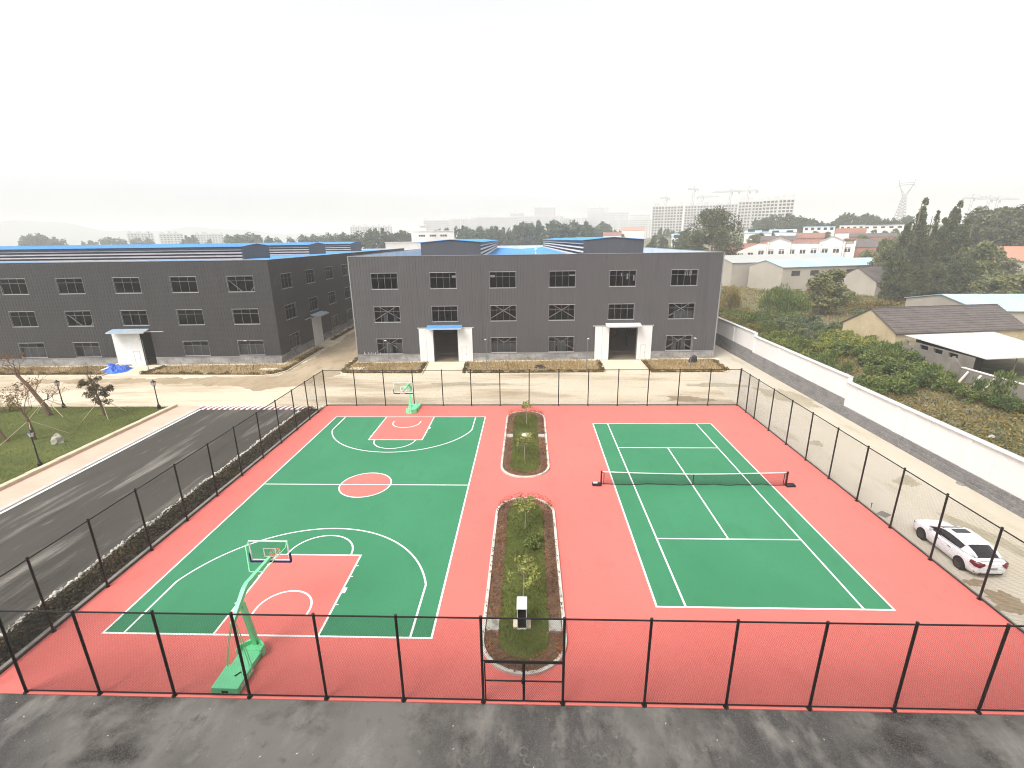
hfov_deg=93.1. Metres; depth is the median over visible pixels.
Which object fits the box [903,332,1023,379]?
lean to shed
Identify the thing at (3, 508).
road kerb
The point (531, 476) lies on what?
island kerb
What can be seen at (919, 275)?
leafy tree
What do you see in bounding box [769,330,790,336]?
shrub
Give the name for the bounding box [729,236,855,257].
gabled building
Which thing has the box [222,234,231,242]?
tree
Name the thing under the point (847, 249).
window
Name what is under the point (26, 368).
dry grass
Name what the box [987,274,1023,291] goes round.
tree
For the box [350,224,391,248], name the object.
apartment block
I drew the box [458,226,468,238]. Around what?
tree
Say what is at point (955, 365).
brick pillar
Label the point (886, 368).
shrub
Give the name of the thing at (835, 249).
window
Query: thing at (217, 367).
dry grass
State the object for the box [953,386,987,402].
shrub
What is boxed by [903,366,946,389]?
shrub
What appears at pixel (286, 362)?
apron
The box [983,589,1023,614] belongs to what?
wet patch
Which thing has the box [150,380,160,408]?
street lamp
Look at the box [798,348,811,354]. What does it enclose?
shrub
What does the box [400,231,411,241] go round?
tree
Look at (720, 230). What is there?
tree
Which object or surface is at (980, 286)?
tree
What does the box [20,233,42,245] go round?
tree
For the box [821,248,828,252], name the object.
window
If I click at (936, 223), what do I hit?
poplar tree
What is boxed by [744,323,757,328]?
shrub
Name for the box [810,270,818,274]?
window
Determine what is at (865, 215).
tree
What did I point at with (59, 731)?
asphalt yard
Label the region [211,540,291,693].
basketball hoop
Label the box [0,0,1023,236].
sky
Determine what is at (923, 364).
shrub
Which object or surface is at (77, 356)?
window
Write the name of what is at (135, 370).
driveway
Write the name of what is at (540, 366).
black sheeting
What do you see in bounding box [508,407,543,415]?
red shoots
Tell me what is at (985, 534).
wet patch
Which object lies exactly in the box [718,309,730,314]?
shrub
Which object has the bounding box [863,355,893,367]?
shrub
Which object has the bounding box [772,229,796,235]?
village house
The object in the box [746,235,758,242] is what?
village tree
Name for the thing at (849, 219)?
tree
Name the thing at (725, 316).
shrub
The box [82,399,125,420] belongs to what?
tree stake
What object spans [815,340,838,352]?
shrub
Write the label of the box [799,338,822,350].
shrub
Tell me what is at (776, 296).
bush
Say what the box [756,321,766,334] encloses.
sapling
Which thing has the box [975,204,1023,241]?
broad tree
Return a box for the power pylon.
[894,179,915,219]
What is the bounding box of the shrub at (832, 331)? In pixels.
[818,328,843,339]
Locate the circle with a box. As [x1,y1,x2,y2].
[340,473,390,496]
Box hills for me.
[0,220,349,245]
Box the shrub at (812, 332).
[803,329,822,339]
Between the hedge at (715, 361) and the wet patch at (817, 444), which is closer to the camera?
the wet patch at (817, 444)
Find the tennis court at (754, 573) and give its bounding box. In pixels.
[594,424,891,608]
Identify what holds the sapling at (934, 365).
on the ground at (991, 366)
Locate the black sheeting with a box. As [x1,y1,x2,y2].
[534,365,547,368]
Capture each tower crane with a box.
[688,186,698,230]
[712,189,739,222]
[729,186,757,200]
[962,194,988,213]
[977,195,997,207]
[991,196,1016,208]
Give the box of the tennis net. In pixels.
[592,471,795,486]
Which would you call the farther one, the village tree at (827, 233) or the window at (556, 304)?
the village tree at (827, 233)
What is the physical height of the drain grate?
0.062 m
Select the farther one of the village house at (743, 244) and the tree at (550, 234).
the tree at (550, 234)
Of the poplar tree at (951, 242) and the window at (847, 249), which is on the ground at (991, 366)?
the poplar tree at (951, 242)
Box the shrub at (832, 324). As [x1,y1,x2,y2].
[826,321,842,330]
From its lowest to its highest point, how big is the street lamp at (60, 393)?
3.130 m
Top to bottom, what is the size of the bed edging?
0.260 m
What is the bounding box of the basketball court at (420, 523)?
[105,417,484,636]
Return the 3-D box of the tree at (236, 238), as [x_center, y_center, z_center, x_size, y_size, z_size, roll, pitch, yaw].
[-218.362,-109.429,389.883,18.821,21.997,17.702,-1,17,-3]
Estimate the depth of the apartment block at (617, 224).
739.63 m
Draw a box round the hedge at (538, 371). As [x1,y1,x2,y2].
[462,360,603,372]
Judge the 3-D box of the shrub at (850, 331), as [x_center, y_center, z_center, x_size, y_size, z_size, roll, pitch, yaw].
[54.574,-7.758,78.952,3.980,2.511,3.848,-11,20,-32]
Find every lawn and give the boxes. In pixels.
[0,407,164,483]
[498,503,548,658]
[511,413,539,472]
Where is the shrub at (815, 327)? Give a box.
[804,323,827,331]
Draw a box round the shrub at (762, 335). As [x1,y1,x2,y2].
[758,332,771,338]
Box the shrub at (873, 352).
[858,348,887,365]
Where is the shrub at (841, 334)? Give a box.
[831,331,855,339]
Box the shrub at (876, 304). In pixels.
[871,301,889,306]
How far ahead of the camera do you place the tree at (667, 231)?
392.51 m
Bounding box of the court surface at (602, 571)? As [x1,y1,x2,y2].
[0,405,1023,714]
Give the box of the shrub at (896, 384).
[884,375,917,395]
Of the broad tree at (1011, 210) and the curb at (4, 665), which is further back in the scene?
the broad tree at (1011, 210)
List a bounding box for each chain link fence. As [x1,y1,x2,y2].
[0,370,327,673]
[0,610,1023,714]
[323,368,741,405]
[736,368,1023,632]
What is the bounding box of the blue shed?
[904,294,1023,323]
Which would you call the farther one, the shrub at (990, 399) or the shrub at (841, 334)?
the shrub at (841, 334)
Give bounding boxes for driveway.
[105,365,158,375]
[423,362,463,374]
[602,360,648,373]
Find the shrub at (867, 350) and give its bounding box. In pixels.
[865,347,883,355]
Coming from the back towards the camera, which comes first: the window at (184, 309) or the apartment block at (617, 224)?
the apartment block at (617, 224)
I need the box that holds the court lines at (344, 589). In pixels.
[101,417,485,638]
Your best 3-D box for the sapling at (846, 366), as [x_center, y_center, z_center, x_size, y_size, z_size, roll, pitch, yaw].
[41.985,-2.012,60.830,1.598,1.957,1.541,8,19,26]
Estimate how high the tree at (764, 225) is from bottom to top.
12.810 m
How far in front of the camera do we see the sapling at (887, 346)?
63.79 m
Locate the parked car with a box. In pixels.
[913,519,1008,574]
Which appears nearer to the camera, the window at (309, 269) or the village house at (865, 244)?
the window at (309, 269)
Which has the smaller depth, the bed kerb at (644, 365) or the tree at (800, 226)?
the bed kerb at (644, 365)
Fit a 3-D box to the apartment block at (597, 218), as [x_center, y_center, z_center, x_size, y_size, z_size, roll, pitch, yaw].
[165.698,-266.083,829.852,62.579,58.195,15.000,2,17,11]
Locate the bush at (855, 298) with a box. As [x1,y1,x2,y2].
[838,290,863,303]
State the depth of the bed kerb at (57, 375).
64.79 m
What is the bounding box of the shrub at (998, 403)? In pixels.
[993,398,1023,412]
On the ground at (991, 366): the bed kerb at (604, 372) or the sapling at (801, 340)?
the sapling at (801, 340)
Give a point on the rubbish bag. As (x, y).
(693, 358)
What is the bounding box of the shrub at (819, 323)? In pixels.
[802,320,824,328]
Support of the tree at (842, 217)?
on the ground at (991, 366)
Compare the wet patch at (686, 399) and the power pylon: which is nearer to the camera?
the wet patch at (686, 399)
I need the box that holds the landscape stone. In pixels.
[50,433,63,443]
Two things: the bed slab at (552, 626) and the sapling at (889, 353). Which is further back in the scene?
the sapling at (889, 353)
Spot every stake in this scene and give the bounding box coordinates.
[0,421,67,446]
[29,400,71,418]
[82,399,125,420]
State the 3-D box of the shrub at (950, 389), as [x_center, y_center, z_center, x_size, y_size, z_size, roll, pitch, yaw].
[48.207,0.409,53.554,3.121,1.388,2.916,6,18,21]
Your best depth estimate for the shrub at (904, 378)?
55.05 m
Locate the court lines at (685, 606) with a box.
[592,423,895,610]
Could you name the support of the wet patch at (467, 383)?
on the concrete road at (143, 394)
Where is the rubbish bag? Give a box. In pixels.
[688,355,696,362]
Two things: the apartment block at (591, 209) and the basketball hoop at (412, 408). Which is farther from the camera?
the apartment block at (591, 209)
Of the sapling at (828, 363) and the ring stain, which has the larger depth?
the sapling at (828, 363)
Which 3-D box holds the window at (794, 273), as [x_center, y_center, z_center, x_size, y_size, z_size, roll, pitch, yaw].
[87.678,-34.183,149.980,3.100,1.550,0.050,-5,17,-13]
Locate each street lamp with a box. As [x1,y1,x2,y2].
[26,429,42,466]
[54,380,65,407]
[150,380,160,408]
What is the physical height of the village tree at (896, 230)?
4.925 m
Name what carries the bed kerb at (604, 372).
on the concrete road at (143, 394)
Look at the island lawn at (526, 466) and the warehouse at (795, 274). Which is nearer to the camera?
the island lawn at (526, 466)
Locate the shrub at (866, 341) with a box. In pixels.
[857,336,880,345]
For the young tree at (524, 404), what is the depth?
45.22 m
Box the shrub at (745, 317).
[733,311,757,323]
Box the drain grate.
[876,511,890,517]
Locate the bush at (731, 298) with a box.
[719,284,742,309]
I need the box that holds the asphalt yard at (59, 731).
[0,694,1023,767]
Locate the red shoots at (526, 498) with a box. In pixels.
[499,491,552,509]
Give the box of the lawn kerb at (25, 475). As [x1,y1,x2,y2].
[0,404,177,490]
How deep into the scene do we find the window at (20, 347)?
69.10 m
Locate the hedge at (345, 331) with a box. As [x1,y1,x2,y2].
[331,326,353,339]
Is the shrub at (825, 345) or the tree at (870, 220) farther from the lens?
the tree at (870, 220)
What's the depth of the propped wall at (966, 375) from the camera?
54.94 m
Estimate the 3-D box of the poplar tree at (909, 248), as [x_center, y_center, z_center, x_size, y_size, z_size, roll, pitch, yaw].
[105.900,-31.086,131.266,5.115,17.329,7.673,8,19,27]
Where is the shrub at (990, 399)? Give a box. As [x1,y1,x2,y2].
[984,393,1023,410]
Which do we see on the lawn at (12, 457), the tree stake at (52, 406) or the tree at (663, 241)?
the tree stake at (52, 406)
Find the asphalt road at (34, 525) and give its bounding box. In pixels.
[0,409,301,633]
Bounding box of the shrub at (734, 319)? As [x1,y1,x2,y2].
[726,317,739,322]
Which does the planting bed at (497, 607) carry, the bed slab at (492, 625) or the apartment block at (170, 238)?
the bed slab at (492, 625)
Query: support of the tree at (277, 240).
on the ground at (991, 366)
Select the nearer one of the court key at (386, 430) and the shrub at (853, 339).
the court key at (386, 430)
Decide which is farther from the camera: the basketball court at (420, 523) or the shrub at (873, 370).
the shrub at (873, 370)
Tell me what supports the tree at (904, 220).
on the ground at (991, 366)
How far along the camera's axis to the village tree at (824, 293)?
104.50 m
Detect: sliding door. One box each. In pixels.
[111,334,131,364]
[125,334,145,365]
[311,317,319,345]
[316,317,323,342]
[419,329,434,361]
[458,328,472,360]
[594,326,608,359]
[636,326,652,358]
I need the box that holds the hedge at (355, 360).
[340,357,427,372]
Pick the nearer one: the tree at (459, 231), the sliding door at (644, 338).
the sliding door at (644, 338)
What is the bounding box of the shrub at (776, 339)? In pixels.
[764,336,780,342]
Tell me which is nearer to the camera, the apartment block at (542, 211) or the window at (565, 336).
the window at (565, 336)
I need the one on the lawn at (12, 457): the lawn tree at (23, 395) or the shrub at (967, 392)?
the lawn tree at (23, 395)
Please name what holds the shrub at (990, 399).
on the ground at (991, 366)
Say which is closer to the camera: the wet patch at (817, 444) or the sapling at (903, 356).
the wet patch at (817, 444)
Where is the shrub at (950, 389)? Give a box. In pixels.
[930,381,965,392]
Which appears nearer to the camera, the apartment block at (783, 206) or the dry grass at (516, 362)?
the dry grass at (516, 362)
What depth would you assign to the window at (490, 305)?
67.86 m
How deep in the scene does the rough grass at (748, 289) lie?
125.97 m
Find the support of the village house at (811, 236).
on the ground at (991, 366)
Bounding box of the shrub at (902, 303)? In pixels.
[892,300,905,306]
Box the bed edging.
[0,410,298,637]
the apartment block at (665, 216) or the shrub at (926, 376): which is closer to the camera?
the shrub at (926, 376)
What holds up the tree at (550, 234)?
on the ground at (991, 366)
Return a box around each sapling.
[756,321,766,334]
[773,330,788,339]
[779,325,789,330]
[785,341,799,352]
[789,335,801,351]
[794,335,806,346]
[814,356,834,365]
[819,354,830,362]
[824,348,840,364]
[840,361,853,372]
[880,340,904,356]
[883,347,900,360]
[897,353,906,359]
[929,363,945,382]
[967,376,991,392]
[986,368,1018,397]
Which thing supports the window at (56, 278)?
in the factory hall at (93, 305)
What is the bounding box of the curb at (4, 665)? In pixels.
[0,407,322,674]
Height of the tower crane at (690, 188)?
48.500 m
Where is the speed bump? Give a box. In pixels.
[200,406,310,408]
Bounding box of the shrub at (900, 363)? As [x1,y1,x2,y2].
[888,358,918,374]
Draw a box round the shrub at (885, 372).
[879,364,895,374]
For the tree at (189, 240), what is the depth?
454.02 m
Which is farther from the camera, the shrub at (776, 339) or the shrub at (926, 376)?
the shrub at (776, 339)
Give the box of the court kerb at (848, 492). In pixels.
[328,405,1023,630]
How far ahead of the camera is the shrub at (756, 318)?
97.27 m
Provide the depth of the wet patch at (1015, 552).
28.50 m
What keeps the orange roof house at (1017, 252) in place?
on the ground at (991, 366)
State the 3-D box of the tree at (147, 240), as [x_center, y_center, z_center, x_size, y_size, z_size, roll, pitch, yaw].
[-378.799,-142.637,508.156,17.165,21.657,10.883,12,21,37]
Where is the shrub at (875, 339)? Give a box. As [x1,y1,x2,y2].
[856,335,888,343]
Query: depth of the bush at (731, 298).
107.50 m
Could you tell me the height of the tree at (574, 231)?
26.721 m
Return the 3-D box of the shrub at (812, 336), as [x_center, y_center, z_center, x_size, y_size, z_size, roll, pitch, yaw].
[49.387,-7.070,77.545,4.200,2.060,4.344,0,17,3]
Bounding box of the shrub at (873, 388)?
[859,384,883,393]
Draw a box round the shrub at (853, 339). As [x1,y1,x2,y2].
[844,333,869,347]
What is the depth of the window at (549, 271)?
66.75 m
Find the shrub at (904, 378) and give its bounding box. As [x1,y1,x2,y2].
[882,373,921,388]
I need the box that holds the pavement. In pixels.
[0,406,199,507]
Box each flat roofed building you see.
[385,242,420,249]
[411,225,454,241]
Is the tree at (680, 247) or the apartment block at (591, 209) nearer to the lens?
the tree at (680, 247)
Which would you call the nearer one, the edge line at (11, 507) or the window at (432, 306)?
the edge line at (11, 507)
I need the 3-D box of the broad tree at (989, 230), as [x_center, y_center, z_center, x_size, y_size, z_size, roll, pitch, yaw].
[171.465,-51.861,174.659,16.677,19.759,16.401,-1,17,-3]
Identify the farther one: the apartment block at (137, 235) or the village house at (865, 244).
the apartment block at (137, 235)
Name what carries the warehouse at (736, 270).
on the ground at (991, 366)
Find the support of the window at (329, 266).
in the factory hall at (93, 305)
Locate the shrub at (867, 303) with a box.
[862,301,879,308]
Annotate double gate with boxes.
[484,662,561,701]
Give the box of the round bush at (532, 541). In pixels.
[523,533,541,548]
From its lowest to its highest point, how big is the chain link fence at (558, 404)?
3.991 m
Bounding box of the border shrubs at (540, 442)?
[502,410,548,475]
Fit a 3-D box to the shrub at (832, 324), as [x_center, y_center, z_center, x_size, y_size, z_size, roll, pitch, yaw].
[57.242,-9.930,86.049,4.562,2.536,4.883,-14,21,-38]
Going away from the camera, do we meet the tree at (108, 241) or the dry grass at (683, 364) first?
the dry grass at (683, 364)
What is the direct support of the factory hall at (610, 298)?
on the concrete road at (143, 394)
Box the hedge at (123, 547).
[0,406,316,665]
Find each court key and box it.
[215,555,358,634]
[369,417,432,439]
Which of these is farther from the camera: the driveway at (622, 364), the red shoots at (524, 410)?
the driveway at (622, 364)
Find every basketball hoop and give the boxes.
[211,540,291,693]
[393,383,420,413]
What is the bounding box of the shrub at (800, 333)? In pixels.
[786,328,813,337]
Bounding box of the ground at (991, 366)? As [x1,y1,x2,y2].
[644,224,1023,456]
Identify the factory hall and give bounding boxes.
[0,242,403,366]
[347,237,724,361]
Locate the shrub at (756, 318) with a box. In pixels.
[747,312,765,322]
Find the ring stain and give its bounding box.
[457,743,629,767]
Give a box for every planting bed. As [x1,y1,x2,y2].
[484,499,562,670]
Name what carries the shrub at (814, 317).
on the ground at (991, 366)
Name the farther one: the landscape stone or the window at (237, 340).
the window at (237, 340)
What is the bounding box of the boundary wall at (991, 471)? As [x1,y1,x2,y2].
[715,316,1023,518]
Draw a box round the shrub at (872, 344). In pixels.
[863,341,890,349]
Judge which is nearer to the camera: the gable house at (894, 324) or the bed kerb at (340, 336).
the gable house at (894, 324)
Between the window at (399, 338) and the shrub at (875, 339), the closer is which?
the window at (399, 338)
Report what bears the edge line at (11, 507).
on the asphalt road at (34, 525)
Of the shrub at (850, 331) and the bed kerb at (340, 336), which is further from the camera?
the bed kerb at (340, 336)
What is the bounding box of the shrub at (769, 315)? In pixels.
[755,310,773,318]
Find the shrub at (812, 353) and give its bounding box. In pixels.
[802,351,817,357]
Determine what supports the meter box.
on the island lawn at (510, 597)
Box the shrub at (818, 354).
[806,353,824,359]
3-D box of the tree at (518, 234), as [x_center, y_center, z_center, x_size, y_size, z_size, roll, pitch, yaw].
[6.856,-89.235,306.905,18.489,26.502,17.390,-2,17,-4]
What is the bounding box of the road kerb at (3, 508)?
[0,406,204,511]
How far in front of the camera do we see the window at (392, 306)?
67.94 m
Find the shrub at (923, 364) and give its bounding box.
[901,358,936,373]
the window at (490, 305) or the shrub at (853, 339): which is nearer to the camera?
the window at (490, 305)
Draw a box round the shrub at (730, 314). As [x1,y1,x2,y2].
[723,312,736,317]
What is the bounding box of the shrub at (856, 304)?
[842,300,865,309]
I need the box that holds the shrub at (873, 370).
[863,364,882,375]
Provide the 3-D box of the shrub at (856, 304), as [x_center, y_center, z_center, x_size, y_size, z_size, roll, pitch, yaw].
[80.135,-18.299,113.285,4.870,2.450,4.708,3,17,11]
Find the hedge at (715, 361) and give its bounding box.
[641,359,729,371]
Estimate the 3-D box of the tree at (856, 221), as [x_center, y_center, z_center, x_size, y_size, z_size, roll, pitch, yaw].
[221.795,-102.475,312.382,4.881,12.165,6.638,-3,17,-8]
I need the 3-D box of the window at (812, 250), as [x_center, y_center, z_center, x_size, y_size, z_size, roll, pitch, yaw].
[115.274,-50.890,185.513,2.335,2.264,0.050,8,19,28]
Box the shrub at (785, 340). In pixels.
[771,338,792,345]
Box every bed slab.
[486,619,498,631]
[548,620,561,631]
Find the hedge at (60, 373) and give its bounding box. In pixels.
[0,371,100,374]
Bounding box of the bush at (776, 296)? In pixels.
[757,283,813,316]
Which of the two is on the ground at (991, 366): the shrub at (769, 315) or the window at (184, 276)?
the shrub at (769, 315)
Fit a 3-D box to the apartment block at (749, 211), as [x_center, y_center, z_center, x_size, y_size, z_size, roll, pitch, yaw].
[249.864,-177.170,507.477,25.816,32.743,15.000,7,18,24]
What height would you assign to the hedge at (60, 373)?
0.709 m
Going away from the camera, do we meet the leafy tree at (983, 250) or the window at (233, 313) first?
the window at (233, 313)
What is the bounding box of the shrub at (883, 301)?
[874,298,898,306]
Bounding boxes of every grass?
[0,365,121,374]
[146,346,319,374]
[344,361,426,372]
[467,358,603,372]
[642,357,726,371]
[719,285,905,329]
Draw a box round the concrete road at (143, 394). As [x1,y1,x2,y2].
[0,310,735,406]
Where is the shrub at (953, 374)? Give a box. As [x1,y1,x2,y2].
[936,370,958,380]
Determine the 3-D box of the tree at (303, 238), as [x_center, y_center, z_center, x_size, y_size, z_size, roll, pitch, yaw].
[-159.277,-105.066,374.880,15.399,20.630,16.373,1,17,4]
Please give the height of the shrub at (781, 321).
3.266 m
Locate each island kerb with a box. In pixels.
[482,497,566,675]
[501,411,549,477]
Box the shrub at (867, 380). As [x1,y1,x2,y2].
[852,373,888,393]
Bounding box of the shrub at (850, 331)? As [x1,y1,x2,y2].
[845,329,857,336]
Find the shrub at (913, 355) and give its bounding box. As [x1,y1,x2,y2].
[897,345,925,363]
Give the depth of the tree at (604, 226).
364.05 m
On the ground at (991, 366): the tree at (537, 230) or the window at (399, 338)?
the tree at (537, 230)
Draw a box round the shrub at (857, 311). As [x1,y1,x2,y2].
[851,308,866,315]
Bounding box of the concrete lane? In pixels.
[698,345,1023,629]
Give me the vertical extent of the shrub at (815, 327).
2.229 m
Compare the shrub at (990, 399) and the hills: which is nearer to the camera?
the shrub at (990, 399)
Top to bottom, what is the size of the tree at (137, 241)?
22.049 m
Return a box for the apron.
[10,327,718,367]
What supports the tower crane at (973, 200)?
on the ground at (991, 366)
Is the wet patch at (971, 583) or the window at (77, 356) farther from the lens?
the window at (77, 356)
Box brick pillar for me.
[948,356,962,378]
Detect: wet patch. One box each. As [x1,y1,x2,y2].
[431,382,508,385]
[667,396,716,401]
[685,383,746,386]
[751,387,813,405]
[778,395,822,407]
[809,440,822,446]
[892,475,921,486]
[936,512,1023,556]
[940,515,1020,550]
[962,578,983,586]
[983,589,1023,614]
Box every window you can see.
[0,278,29,294]
[8,311,38,326]
[18,343,47,357]
[55,278,85,293]
[64,311,93,326]
[72,342,101,357]
[112,277,141,293]
[120,310,149,325]
[169,276,198,292]
[176,309,204,324]
[182,341,210,355]
[226,276,254,291]
[232,309,259,324]
[237,340,264,355]
[280,272,292,289]
[284,302,296,319]
[289,331,300,349]
[305,269,315,283]
[308,296,318,311]
[325,266,333,279]
[370,273,398,289]
[373,306,400,322]
[376,338,403,353]
[429,272,456,288]
[431,306,457,321]
[489,271,515,287]
[490,305,516,320]
[491,337,516,352]
[548,304,574,320]
[548,336,573,351]
[549,271,575,287]
[608,304,634,319]
[609,270,636,286]
[665,335,692,350]
[668,303,695,318]
[670,269,698,285]
[757,249,764,254]
[778,249,784,253]
[791,271,799,275]
[799,248,806,253]
[810,248,816,252]
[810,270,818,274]
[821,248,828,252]
[832,247,839,252]
[844,247,850,252]
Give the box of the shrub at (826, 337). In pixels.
[812,332,840,342]
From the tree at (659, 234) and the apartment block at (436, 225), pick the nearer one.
the tree at (659, 234)
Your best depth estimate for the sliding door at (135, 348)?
68.98 m
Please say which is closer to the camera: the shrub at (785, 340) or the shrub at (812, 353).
the shrub at (812, 353)
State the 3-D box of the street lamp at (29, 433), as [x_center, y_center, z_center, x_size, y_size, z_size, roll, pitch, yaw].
[-37.107,4.989,37.755,0.462,3.200,0.462,-7,18,-20]
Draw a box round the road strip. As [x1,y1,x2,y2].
[207,406,322,408]
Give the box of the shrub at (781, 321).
[773,318,800,330]
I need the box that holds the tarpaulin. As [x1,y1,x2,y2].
[100,363,132,373]
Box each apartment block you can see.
[127,231,154,243]
[159,231,183,243]
[194,232,223,243]
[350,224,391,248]
[423,218,451,230]
[451,217,475,236]
[476,215,517,244]
[510,211,523,225]
[524,214,563,229]
[534,206,555,215]
[564,215,589,224]
[587,205,607,224]
[590,210,628,227]
[609,217,651,238]
[630,213,649,218]
[651,202,682,237]
[683,202,737,230]
[736,198,764,227]
[760,195,794,219]
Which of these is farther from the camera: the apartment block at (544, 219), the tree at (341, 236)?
the apartment block at (544, 219)
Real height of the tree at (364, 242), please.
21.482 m
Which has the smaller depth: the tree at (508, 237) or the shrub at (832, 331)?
the shrub at (832, 331)
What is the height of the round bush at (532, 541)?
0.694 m
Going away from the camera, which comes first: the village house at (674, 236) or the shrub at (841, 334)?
the shrub at (841, 334)
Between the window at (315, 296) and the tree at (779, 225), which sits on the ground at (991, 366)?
the tree at (779, 225)
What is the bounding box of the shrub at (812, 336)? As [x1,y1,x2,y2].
[805,333,828,342]
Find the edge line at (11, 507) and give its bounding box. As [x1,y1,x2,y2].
[0,406,206,513]
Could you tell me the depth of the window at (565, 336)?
69.18 m
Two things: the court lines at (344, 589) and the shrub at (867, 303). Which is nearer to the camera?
the court lines at (344, 589)
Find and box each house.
[603,232,621,236]
[622,227,644,237]
[671,234,683,246]
[727,243,756,254]
[744,229,771,244]
[760,236,797,242]
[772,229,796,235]
[793,240,820,242]
[795,233,824,239]
[803,226,835,235]
[835,228,866,238]
[837,266,888,295]
[839,225,862,227]
[841,304,1023,347]
[849,233,896,245]
[853,239,878,257]
[863,224,904,232]
[1000,246,1023,273]
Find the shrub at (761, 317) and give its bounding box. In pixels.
[752,312,771,323]
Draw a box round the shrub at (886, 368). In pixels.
[881,361,912,373]
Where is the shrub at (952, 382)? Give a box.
[936,377,964,390]
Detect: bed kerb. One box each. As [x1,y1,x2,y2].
[0,366,107,375]
[137,347,325,375]
[325,324,353,340]
[340,361,427,374]
[466,359,605,374]
[639,358,728,373]
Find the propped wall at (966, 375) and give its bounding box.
[958,367,1023,400]
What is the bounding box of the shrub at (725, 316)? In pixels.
[718,313,731,318]
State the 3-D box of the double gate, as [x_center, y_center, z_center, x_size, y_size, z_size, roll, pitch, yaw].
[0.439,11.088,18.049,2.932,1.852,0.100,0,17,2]
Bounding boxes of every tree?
[0,351,66,415]
[0,375,44,439]
[0,395,7,441]
[17,235,29,245]
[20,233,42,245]
[29,233,54,245]
[35,234,54,245]
[47,236,58,243]
[55,238,68,245]
[76,364,114,415]
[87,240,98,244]
[97,237,119,244]
[116,237,128,244]
[129,238,146,243]
[145,237,155,243]
[179,235,199,243]
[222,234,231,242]
[228,234,243,242]
[240,232,260,242]
[264,236,274,242]
[274,236,282,242]
[286,236,294,242]
[295,234,311,241]
[308,234,319,241]
[317,232,337,241]
[335,232,345,241]
[343,234,349,241]
[349,231,372,248]
[363,228,377,248]
[368,228,388,248]
[386,231,395,241]
[391,230,408,241]
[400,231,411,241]
[453,225,464,238]
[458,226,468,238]
[467,226,488,238]
[486,226,500,243]
[495,227,505,244]
[504,227,512,244]
[505,553,541,595]
[508,221,535,244]
[513,494,536,527]
[514,432,531,458]
[521,400,532,423]
[523,220,542,244]
[536,224,558,244]
[541,220,569,237]
[563,219,581,237]
[576,221,593,236]
[576,228,587,237]
[587,225,596,236]
[593,226,601,236]
[597,221,611,230]
[599,226,614,236]
[645,239,655,247]
[651,234,657,247]
[657,227,662,239]
[657,236,670,248]
[663,228,670,236]
[671,237,680,248]
[677,229,688,243]
[677,239,698,248]
[679,205,743,254]
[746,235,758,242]
[752,219,759,228]
[755,217,772,229]
[755,233,763,243]
[768,214,778,229]
[775,214,782,229]
[781,213,795,228]
[787,216,799,228]
[796,216,810,231]
[804,268,855,314]
[808,218,816,226]
[824,231,830,238]
[830,219,842,229]
[835,215,845,224]
[843,212,855,224]
[851,215,860,224]
[857,234,869,238]
[857,249,878,257]
[858,216,865,224]
[861,213,870,219]
[865,214,875,224]
[867,237,897,265]
[873,218,886,224]
[877,250,915,300]
[882,218,889,224]
[890,197,931,282]
[890,228,899,235]
[892,217,897,224]
[897,236,915,297]
[898,216,908,226]
[898,266,931,300]
[906,215,914,223]
[913,210,940,280]
[915,261,956,294]
[923,206,958,280]
[927,200,963,279]
[939,256,983,293]
[947,218,974,272]
[951,240,1007,293]
[955,205,1008,243]
[959,211,1023,260]
[966,277,1008,293]
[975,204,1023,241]
[984,256,1023,273]
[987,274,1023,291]
[994,214,1023,245]
[997,273,1023,293]
[1010,209,1023,244]
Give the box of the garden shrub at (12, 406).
[0,395,21,411]
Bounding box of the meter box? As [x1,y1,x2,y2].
[513,596,530,629]
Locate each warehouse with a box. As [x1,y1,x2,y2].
[722,253,843,286]
[747,257,872,290]
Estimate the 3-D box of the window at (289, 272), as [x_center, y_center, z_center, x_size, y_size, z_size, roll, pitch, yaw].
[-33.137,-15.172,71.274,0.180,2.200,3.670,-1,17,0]
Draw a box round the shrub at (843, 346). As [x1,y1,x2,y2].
[828,338,862,357]
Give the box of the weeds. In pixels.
[719,306,1023,456]
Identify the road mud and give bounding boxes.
[30,332,357,390]
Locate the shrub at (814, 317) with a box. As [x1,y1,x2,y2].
[798,314,824,323]
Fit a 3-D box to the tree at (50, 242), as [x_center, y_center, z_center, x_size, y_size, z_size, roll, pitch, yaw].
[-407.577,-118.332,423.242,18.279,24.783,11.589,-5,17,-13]

